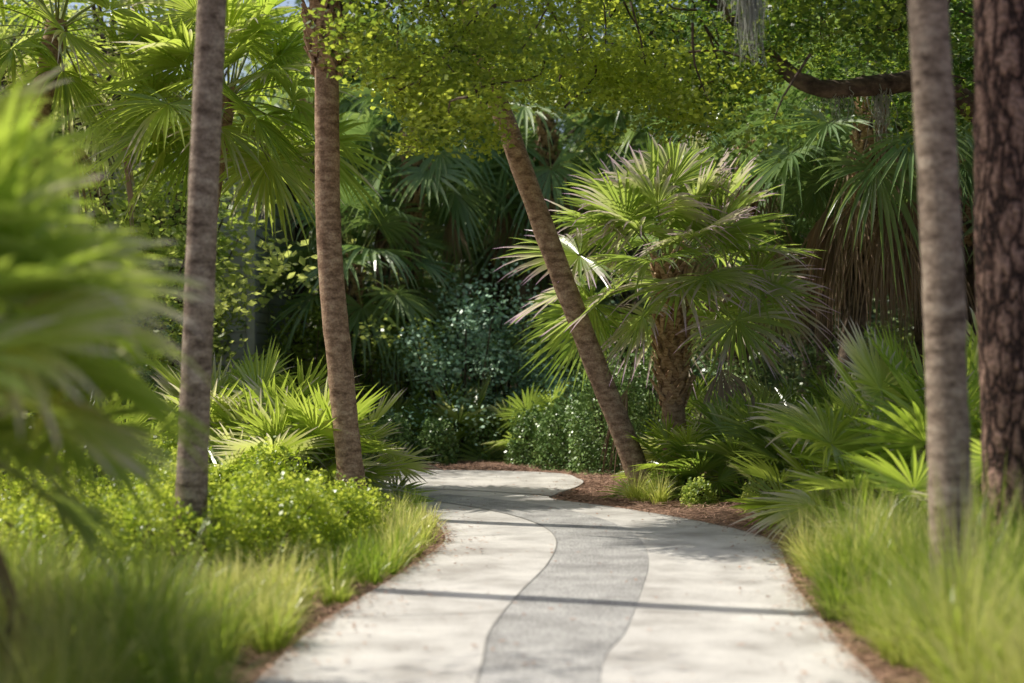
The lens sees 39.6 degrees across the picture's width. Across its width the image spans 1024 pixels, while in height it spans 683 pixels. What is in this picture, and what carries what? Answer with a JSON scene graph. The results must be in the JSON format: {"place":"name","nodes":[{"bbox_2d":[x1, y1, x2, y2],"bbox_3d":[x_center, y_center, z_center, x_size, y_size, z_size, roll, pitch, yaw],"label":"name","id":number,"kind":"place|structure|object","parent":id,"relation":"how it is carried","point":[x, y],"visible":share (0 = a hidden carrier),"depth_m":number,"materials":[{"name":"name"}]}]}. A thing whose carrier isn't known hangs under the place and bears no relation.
{"place":"outdoors","nodes":[
{"label":"outdoors","id":0,"kind":"place"},
{"bbox_2d":[4,469,876,682],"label":"concrete path","id":1,"kind":"structure","parent":0,"point":[699,564],"depth_m":9.14,"materials":[{"name":"grey concrete"}]},
{"bbox_2d":[383,489,647,682],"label":"aggregate path band","id":2,"kind":"object","parent":1,"relation":"on","point":[554,641],"visible":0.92,"depth_m":9.43,"materials":[{"name":"grey concrete"}]},
{"bbox_2d":[333,486,794,682],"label":"path joints","id":3,"kind":"object","parent":1,"relation":"on","point":[526,585],"visible":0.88,"depth_m":9.06,"materials":[{"name":"grey concrete"}]},
{"bbox_2d":[252,469,883,682],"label":"fallen leaves","id":4,"kind":"object","parent":1,"relation":"on","point":[288,648],"visible":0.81,"depth_m":9.35,"materials":[{"name":"brown plant"}]},
{"bbox_2d":[0,0,911,374],"label":"sky","id":5,"kind":"structure","parent":0,"point":[292,2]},
{"bbox_2d":[0,375,1005,682],"bbox_3d":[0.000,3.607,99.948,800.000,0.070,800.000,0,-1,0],"label":"ground","id":6,"kind":"structure","parent":0,"point":[682,509],"depth_m":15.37,"materials":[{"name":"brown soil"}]},
{"bbox_2d":[0,413,106,538],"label":"boxwood shrub","id":7,"kind":"object","parent":6,"relation":"on","point":[59,457],"visible":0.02,"depth_m":13.47,"materials":[{"name":"green plant"}]},
{"bbox_2d":[0,451,121,566],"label":"hedge","id":8,"kind":"object","parent":6,"relation":"on","point":[17,487],"visible":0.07,"depth_m":11.95,"materials":[{"name":"green plant"}]},
{"bbox_2d":[0,0,124,217],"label":"oak tree","id":9,"kind":"object","parent":6,"relation":"on","point":[9,2],"visible":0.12,"depth_m":22.86,"materials":[{"name":"green plant"}]},
{"bbox_2d":[0,0,124,195],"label":"oak tree","id":10,"kind":"object","parent":6,"relation":"on","point":[9,30],"visible":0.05,"depth_m":24.27,"materials":[{"name":"green plant"}]},
{"bbox_2d":[0,476,157,579],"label":"hedge","id":11,"kind":"object","parent":6,"relation":"on","point":[44,517],"visible":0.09,"depth_m":10.35,"materials":[{"name":"green plant"}]},
{"bbox_2d":[0,312,169,678],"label":"saw palmetto","id":12,"kind":"object","parent":6,"relation":"on","point":[70,508],"visible":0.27,"depth_m":6.13,"materials":[{"name":"green plant"}]},
{"bbox_2d":[0,59,189,524],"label":"saw palmetto","id":13,"kind":"object","parent":6,"relation":"on","point":[21,98],"visible":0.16,"depth_m":6.41,"materials":[{"name":"green plant"}]},
{"bbox_2d":[0,0,191,477],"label":"palm tree","id":14,"kind":"object","parent":6,"relation":"on","point":[46,57],"visible":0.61,"depth_m":18.95,"materials":[{"name":"green plant"}]},
{"bbox_2d":[2,384,218,504],"bbox_3d":[-4.478,2.398,15.538,3.502,4.106,3.277,0,-1,0],"label":"saw palmetto","id":15,"kind":"object","parent":6,"relation":"on","point":[140,419],"visible":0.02,"depth_m":15.45,"materials":[{"name":"green plant"}]},
{"bbox_2d":[0,70,236,520],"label":"saw palmetto","id":16,"kind":"object","parent":6,"relation":"on","point":[69,333],"visible":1,"depth_m":4.97,"materials":[{"name":"green plant"}]},
{"bbox_2d":[0,0,276,396],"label":"oak tree","id":17,"kind":"object","parent":6,"relation":"on","point":[108,78],"visible":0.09,"depth_m":24.16,"materials":[{"name":"green plant"}]},
{"bbox_2d":[100,425,215,536],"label":"palmetto","id":18,"kind":"object","parent":6,"relation":"on","point":[168,442],"visible":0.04,"depth_m":13.79,"materials":[{"name":"green plant"}]},
{"bbox_2d":[59,476,262,590],"bbox_3d":[-2.559,1.420,10.518,1.596,0.875,1.446,0,-1,0],"label":"hedge","id":19,"kind":"object","parent":6,"relation":"on","point":[214,533],"visible":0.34,"depth_m":10.28,"materials":[{"name":"green plant"}]},
{"bbox_2d":[0,484,366,682],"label":"ornamental grass","id":20,"kind":"structure","parent":6,"relation":"on","point":[161,624],"depth_m":6.63,"materials":[{"name":"green plant"}]},
{"bbox_2d":[107,448,260,555],"bbox_3d":[-2.794,1.389,12.015,1.691,0.989,1.413,0,-1,0],"label":"hedge","id":21,"kind":"object","parent":6,"relation":"on","point":[172,477],"visible":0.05,"depth_m":11.96,"materials":[{"name":"green plant"}]},
{"bbox_2d":[79,99,297,376],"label":"oak tree","id":22,"kind":"object","parent":6,"relation":"on","point":[178,211],"visible":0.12,"depth_m":23.79,"materials":[{"name":"green plant"}]},
{"bbox_2d":[89,10,289,152],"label":"oak tree","id":23,"kind":"object","parent":6,"relation":"on","point":[245,67],"visible":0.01,"depth_m":34.70,"materials":[{"name":"green plant"}]},
{"bbox_2d":[80,163,307,449],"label":"walls","id":24,"kind":"structure","parent":6,"relation":"on","point":[263,317],"depth_m":26.48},
{"bbox_2d":[0,47,292,193],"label":"roof","id":25,"kind":"structure","parent":24,"relation":"on","point":[60,133],"depth_m":28.86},
{"bbox_2d":[137,191,186,400],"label":"windows","id":26,"kind":"structure","parent":24,"relation":"attached to","point":[159,226],"depth_m":25.97,"materials":[{"name":"glass"}]},
{"bbox_2d":[246,185,255,361],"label":"corner trim","id":27,"kind":"structure","parent":24,"relation":"attached to","point":[251,335],"depth_m":25.97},
{"bbox_2d":[273,340,283,386],"bbox_3d":[-4.688,1.074,28.584,0.055,2.200,1.200,0,-1,0],"label":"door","id":28,"kind":"structure","parent":24,"relation":"attached to","point":[278,350],"depth_m":28.45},
{"bbox_2d":[170,0,226,584],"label":"palm tree","id":29,"kind":"object","parent":6,"relation":"on","point":[202,212],"visible":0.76,"depth_m":10.43,"materials":[{"name":"brown plant"}]},
{"bbox_2d":[74,0,393,256],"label":"palm tree","id":30,"kind":"object","parent":6,"relation":"on","point":[252,28],"visible":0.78,"depth_m":17.92,"materials":[{"name":"green plant"}]},
{"bbox_2d":[132,336,371,493],"bbox_3d":[-3.058,2.219,16.540,3.480,4.606,3.713,0,-1,0],"label":"saw palmetto","id":31,"kind":"object","parent":6,"relation":"on","point":[266,369],"visible":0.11,"depth_m":16.49,"materials":[{"name":"green plant"}]},
{"bbox_2d":[219,435,315,531],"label":"boxwood shrub","id":32,"kind":"object","parent":6,"relation":"on","point":[257,458],"visible":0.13,"depth_m":14.24,"materials":[{"name":"green plant"}]},
{"bbox_2d":[207,461,351,581],"bbox_3d":[-2.005,1.406,11.281,1.447,0.934,1.452,0,-1,0],"label":"hedge","id":33,"kind":"object","parent":6,"relation":"on","point":[271,492],"visible":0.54,"depth_m":11.10,"materials":[{"name":"green plant"}]},
{"bbox_2d":[168,374,412,518],"bbox_3d":[-2.465,2.269,15.902,2.712,3.924,3.141,0,-1,0],"label":"saw palmetto","id":34,"kind":"object","parent":6,"relation":"on","point":[306,423],"visible":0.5,"depth_m":15.43,"materials":[{"name":"green plant"}]},
{"bbox_2d":[226,22,405,390],"bbox_3d":[-4.219,-2.345,30.168,4.507,9.312,4.054,1,-2,-41],"label":"palm tree","id":35,"kind":"object","parent":6,"relation":"on","point":[345,107],"visible":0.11,"depth_m":29.86,"materials":[{"name":"green plant"}]},
{"bbox_2d":[265,468,383,565],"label":"hedge","id":36,"kind":"object","parent":6,"relation":"on","point":[346,505],"visible":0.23,"depth_m":12.10,"materials":[{"name":"green plant"}]},
{"bbox_2d":[244,65,431,320],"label":"oak tree","id":37,"kind":"object","parent":6,"relation":"on","point":[284,105],"depth_m":34.90,"materials":[{"name":"green plant"}]},
{"bbox_2d":[300,0,387,495],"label":"palm tree","id":38,"kind":"object","parent":6,"relation":"on","point":[344,411],"visible":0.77,"depth_m":14.91,"materials":[{"name":"brown plant"}]},
{"bbox_2d":[256,390,439,506],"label":"saw palmetto","id":39,"kind":"object","parent":6,"relation":"on","point":[395,457],"visible":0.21,"depth_m":16.78,"materials":[{"name":"green plant"}]},
{"bbox_2d":[305,477,401,540],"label":"hedge","id":40,"kind":"object","parent":6,"relation":"on","point":[379,499],"visible":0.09,"depth_m":13.34,"materials":[{"name":"green plant"}]},
{"bbox_2d":[256,173,464,419],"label":"palm tree","id":41,"kind":"object","parent":6,"relation":"on","point":[392,229],"visible":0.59,"depth_m":26.51,"materials":[{"name":"green plant"}]},
{"bbox_2d":[263,486,458,605],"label":"ornamental grass","id":42,"kind":"structure","parent":6,"relation":"on","point":[405,533],"depth_m":10.99,"materials":[{"name":"green plant"}]},
{"bbox_2d":[303,0,453,398],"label":"palm tree","id":43,"kind":"object","parent":6,"relation":"on","point":[394,129],"visible":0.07,"depth_m":31.56,"materials":[{"name":"green plant"}]},
{"bbox_2d":[362,411,417,463],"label":"boxwood shrub","id":44,"kind":"object","parent":6,"relation":"on","point":[406,427],"visible":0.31,"depth_m":23.89,"materials":[{"name":"green plant"}]},
{"bbox_2d":[358,382,450,458],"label":"saw palmetto","id":45,"kind":"object","parent":6,"relation":"on","point":[398,406],"visible":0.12,"depth_m":25.74,"materials":[{"name":"green plant"}]},
{"bbox_2d":[309,55,511,447],"bbox_3d":[-1.977,-1.703,28.026,4.366,7.930,4.207,0,-1,0],"label":"palm tree","id":46,"kind":"object","parent":6,"relation":"on","point":[416,180],"visible":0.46,"depth_m":27.63,"materials":[{"name":"green plant"}]},
{"bbox_2d":[412,413,461,464],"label":"boxwood shrub","id":47,"kind":"object","parent":6,"relation":"on","point":[439,444],"visible":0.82,"depth_m":23.94,"materials":[{"name":"green plant"}]},
{"bbox_2d":[367,323,511,445],"bbox_3d":[-1.742,0.987,26.969,4.767,2.716,2.946,-1,-1,37],"label":"pale leaf shrub","id":48,"kind":"object","parent":6,"relation":"on","point":[412,354],"visible":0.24,"depth_m":26.52,"materials":[{"name":"green plant"}]},
{"bbox_2d":[395,371,517,461],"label":"saw palmetto","id":49,"kind":"object","parent":6,"relation":"on","point":[461,417],"visible":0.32,"depth_m":25.39,"materials":[{"name":"green plant"}]},
{"bbox_2d":[364,312,573,443],"bbox_3d":[-0.343,0.858,26.935,3.274,3.017,5.296,1,-2,-41],"label":"pale leaf shrub","id":50,"kind":"object","parent":6,"relation":"on","point":[517,390],"visible":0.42,"depth_m":26.50,"materials":[{"name":"green plant"}]},
{"bbox_2d":[373,288,581,454],"bbox_3d":[-0.568,0.633,26.748,3.253,3.231,4.843,-1,-1,34],"label":"pale leaf shrub","id":51,"kind":"object","parent":6,"relation":"on","point":[468,313],"visible":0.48,"depth_m":25.89,"materials":[{"name":"green plant"}]},
{"bbox_2d":[1,0,974,410],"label":"distant forest","id":52,"kind":"object","parent":6,"relation":"on","point":[917,338],"visible":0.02,"depth_m":33.68,"materials":[{"name":"green plant"}]},
{"bbox_2d":[455,405,520,461],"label":"boxwood shrub","id":53,"kind":"object","parent":6,"relation":"on","point":[481,434],"visible":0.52,"depth_m":24.92,"materials":[{"name":"green plant"}]},
{"bbox_2d":[383,258,593,445],"bbox_3d":[-0.601,0.312,27.007,3.960,3.934,5.896,0,-1,-9],"label":"pale leaf shrub","id":54,"kind":"object","parent":6,"relation":"on","point":[451,352],"visible":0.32,"depth_m":26.56,"materials":[{"name":"green plant"}]},
{"bbox_2d":[1,151,977,494],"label":"forest understory","id":55,"kind":"object","parent":6,"relation":"on","point":[797,381],"visible":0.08,"depth_m":24.25,"materials":[{"name":"green plant"}]},
{"bbox_2d":[447,378,562,457],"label":"saw palmetto","id":56,"kind":"object","parent":6,"relation":"on","point":[529,390],"visible":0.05,"depth_m":26.24,"materials":[{"name":"green plant"}]},
{"bbox_2d":[420,124,591,389],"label":"palm tree","id":57,"kind":"object","parent":6,"relation":"on","point":[488,256],"visible":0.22,"depth_m":29.33,"materials":[{"name":"green plant"}]},
{"bbox_2d":[447,380,591,461],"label":"saw palmetto","id":58,"kind":"object","parent":6,"relation":"on","point":[508,414],"visible":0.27,"depth_m":24.62,"materials":[{"name":"green plant"}]},
{"bbox_2d":[422,84,621,352],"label":"palm tree","id":59,"kind":"object","parent":6,"relation":"on","point":[571,132],"visible":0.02,"depth_m":33.62,"materials":[{"name":"green plant"}]},
{"bbox_2d":[447,344,610,437],"bbox_3d":[0.447,1.120,27.205,2.619,2.414,4.237,-1,-1,30],"label":"pale leaf shrub","id":60,"kind":"object","parent":6,"relation":"on","point":[529,380],"visible":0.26,"depth_m":26.71,"materials":[{"name":"green plant"}]},
{"bbox_2d":[502,400,563,465],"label":"boxwood shrub","id":61,"kind":"object","parent":6,"relation":"on","point":[526,441],"visible":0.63,"depth_m":23.72,"materials":[{"name":"green plant"}]},
{"bbox_2d":[447,197,621,393],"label":"palm tree","id":62,"kind":"object","parent":6,"relation":"on","point":[542,305],"visible":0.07,"depth_m":31.38,"materials":[{"name":"green plant"}]},
{"bbox_2d":[456,0,655,489],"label":"leaning palm tree","id":63,"kind":"object","parent":6,"relation":"on","point":[619,424],"visible":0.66,"depth_m":17.91,"materials":[{"name":"brown plant"}]},
{"bbox_2d":[462,31,654,431],"bbox_3d":[0.917,-2.108,29.038,4.371,8.794,4.525,0,-1,0],"label":"palm tree","id":64,"kind":"object","parent":6,"relation":"on","point":[546,133],"visible":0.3,"depth_m":28.39,"materials":[{"name":"green plant"}]},
{"bbox_2d":[521,384,617,460],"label":"saw palmetto","id":65,"kind":"object","parent":6,"relation":"on","point":[573,406],"visible":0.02,"depth_m":25.97,"materials":[{"name":"green plant"}]},
{"bbox_2d":[527,390,615,470],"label":"boxwood shrub","id":66,"kind":"object","parent":6,"relation":"on","point":[539,461],"visible":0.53,"depth_m":22.94,"materials":[{"name":"green plant"}]},
{"bbox_2d":[562,342,656,474],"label":"boxwood shrub","id":67,"kind":"object","parent":6,"relation":"on","point":[598,419],"visible":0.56,"depth_m":21.97,"materials":[{"name":"green plant"}]},
{"bbox_2d":[293,0,974,175],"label":"live oak tree","id":68,"kind":"object","parent":6,"relation":"on","point":[418,81],"visible":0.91,"depth_m":14.37,"materials":[{"name":"green plant"}]},
{"bbox_2d":[717,0,897,139],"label":"spanish moss","id":69,"kind":"object","parent":68,"relation":"attached to","point":[753,7],"visible":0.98,"depth_m":12.29,"materials":[{"name":"grey plant"}]},
{"bbox_2d":[595,336,699,470],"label":"boxwood shrub","id":70,"kind":"object","parent":6,"relation":"on","point":[648,399],"visible":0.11,"depth_m":22.59,"materials":[{"name":"green plant"}]},
{"bbox_2d":[490,126,838,492],"bbox_3d":[1.980,-0.373,18.938,4.540,5.354,4.356,0,-1,0],"label":"cabbage palm","id":71,"kind":"object","parent":6,"relation":"on","point":[676,191],"visible":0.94,"depth_m":18.48,"materials":[{"name":"green plant"}]},
{"bbox_2d":[641,461,688,499],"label":"shrub","id":72,"kind":"object","parent":6,"relation":"on","point":[677,480],"visible":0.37,"depth_m":17.47,"materials":[{"name":"green plant"}]},
{"bbox_2d":[561,4,776,417],"bbox_3d":[3.104,-2.292,28.040,4.268,9.119,4.614,0,-1,0],"label":"palm tree","id":73,"kind":"object","parent":6,"relation":"on","point":[629,136],"visible":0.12,"depth_m":27.98,"materials":[{"name":"green plant"}]},
{"bbox_2d":[598,400,746,497],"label":"saw palmetto","id":74,"kind":"object","parent":6,"relation":"on","point":[687,433],"visible":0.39,"depth_m":17.64,"materials":[{"name":"green plant"}]},
{"bbox_2d":[638,373,717,460],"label":"saw palmetto","id":75,"kind":"object","parent":6,"relation":"on","point":[692,414],"visible":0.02,"depth_m":24.87,"materials":[{"name":"green plant"}]},
{"bbox_2d":[678,473,719,507],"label":"shrub","id":76,"kind":"object","parent":6,"relation":"on","point":[698,489],"visible":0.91,"depth_m":16.68,"materials":[{"name":"green plant"}]},
{"bbox_2d":[640,370,795,488],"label":"saw palmetto","id":77,"kind":"object","parent":6,"relation":"on","point":[697,396],"visible":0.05,"depth_m":20.57,"materials":[{"name":"green plant"}]},
{"bbox_2d":[642,384,816,500],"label":"saw palmetto","id":78,"kind":"object","parent":6,"relation":"on","point":[715,449],"visible":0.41,"depth_m":17.25,"materials":[{"name":"green plant"}]},
{"bbox_2d":[616,463,856,532],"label":"ornamental grass","id":79,"kind":"structure","parent":6,"relation":"on","point":[646,493],"depth_m":17.05,"materials":[{"name":"green plant"}]},
{"bbox_2d":[632,56,849,467],"bbox_3d":[3.851,-1.155,22.782,3.891,6.625,4.274,0,-1,0],"label":"palm tree","id":80,"kind":"object","parent":6,"relation":"on","point":[788,238],"visible":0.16,"depth_m":22.20,"materials":[{"name":"green plant"}]},
{"bbox_2d":[740,466,788,512],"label":"shrub","id":81,"kind":"object","parent":6,"relation":"on","point":[758,488],"visible":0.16,"depth_m":16.24,"materials":[{"name":"green plant"}]},
{"bbox_2d":[704,363,860,483],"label":"saw palmetto","id":82,"kind":"object","parent":6,"relation":"on","point":[759,389],"visible":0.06,"depth_m":19.61,"materials":[{"name":"green plant"}]},
{"bbox_2d":[715,371,870,502],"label":"saw palmetto","id":83,"kind":"object","parent":6,"relation":"on","point":[771,456],"visible":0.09,"depth_m":16.65,"materials":[{"name":"green plant"}]},
{"bbox_2d":[708,20,906,391],"bbox_3d":[5.430,-2.003,26.184,4.379,8.471,4.527,0,-1,0],"label":"palm tree","id":84,"kind":"object","parent":6,"relation":"on","point":[825,342],"visible":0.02,"depth_m":25.86,"materials":[{"name":"green plant"}]},
{"bbox_2d":[722,394,925,531],"bbox_3d":[3.323,2.214,14.831,2.264,3.369,2.626,0,-1,0],"label":"saw palmetto","id":85,"kind":"object","parent":6,"relation":"on","point":[764,470],"visible":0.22,"depth_m":14.70,"materials":[{"name":"green plant"}]},
{"bbox_2d":[830,471,868,493],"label":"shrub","id":86,"kind":"object","parent":6,"relation":"on","point":[840,473],"visible":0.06,"depth_m":15.29,"materials":[{"name":"green plant"}]},
{"bbox_2d":[726,2,973,394],"bbox_3d":[5.048,-1.510,20.378,4.258,7.292,3.942,-1,-1,38],"label":"palm tree","id":87,"kind":"object","parent":6,"relation":"on","point":[870,243],"visible":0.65,"depth_m":19.69,"materials":[{"name":"green plant"}]},
{"bbox_2d":[731,317,981,544],"bbox_3d":[3.786,2.303,12.929,3.646,5.106,3.505,0,-1,0],"label":"saw palmetto","id":88,"kind":"object","parent":6,"relation":"on","point":[906,430],"visible":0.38,"depth_m":12.82,"materials":[{"name":"green plant"}]},
{"bbox_2d":[741,308,980,533],"bbox_3d":[4.426,2.398,13.561,4.223,5.625,3.655,-1,-2,44],"label":"saw palmetto","id":89,"kind":"object","parent":6,"relation":"on","point":[908,367],"visible":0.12,"depth_m":13.72,"materials":[{"name":"green plant"}]},
{"bbox_2d":[762,369,981,504],"bbox_3d":[4.492,2.288,15.703,3.244,4.452,3.057,-1,-1,32],"label":"saw palmetto","id":90,"kind":"object","parent":6,"relation":"on","point":[849,402],"visible":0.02,"depth_m":15.69,"materials":[{"name":"green plant"}]},
{"bbox_2d":[808,65,975,364],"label":"palm tree","id":91,"kind":"object","parent":6,"relation":"on","point":[968,239],"visible":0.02,"depth_m":22.89,"materials":[{"name":"green plant"}]},
{"bbox_2d":[812,420,981,546],"bbox_3d":[3.631,2.077,10.801,2.527,3.658,2.769,0,-1,0],"label":"saw palmetto","id":92,"kind":"object","parent":6,"relation":"on","point":[886,472],"visible":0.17,"depth_m":10.57,"materials":[{"name":"green plant"}]},
{"bbox_2d":[853,374,981,511],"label":"saw palmetto","id":93,"kind":"object","parent":6,"relation":"on","point":[917,458],"visible":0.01,"depth_m":14.31,"materials":[{"name":"green plant"}]},
{"bbox_2d":[908,0,977,638],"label":"palm tree","id":94,"kind":"object","parent":6,"relation":"on","point":[945,321],"visible":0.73,"depth_m":7.92,"materials":[{"name":"brown plant"}]},
{"bbox_2d":[972,0,1023,565],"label":"pine tree","id":95,"kind":"object","parent":6,"relation":"on","point":[998,175],"visible":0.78,"depth_m":8.85,"materials":[{"name":"bark"},{"name":"pine needles"}]},
{"bbox_2d":[93,0,970,351],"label":"forest background","id":96,"kind":"structure","parent":0,"point":[535,124],"depth_m":51.72,"materials":[{"name":"green plant"}]},
{"bbox_2d":[752,441,1023,682],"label":"ornamental grass","id":97,"kind":"structure","parent":0,"point":[861,567],"depth_m":7.48,"materials":[{"name":"green plant"}]}
]}

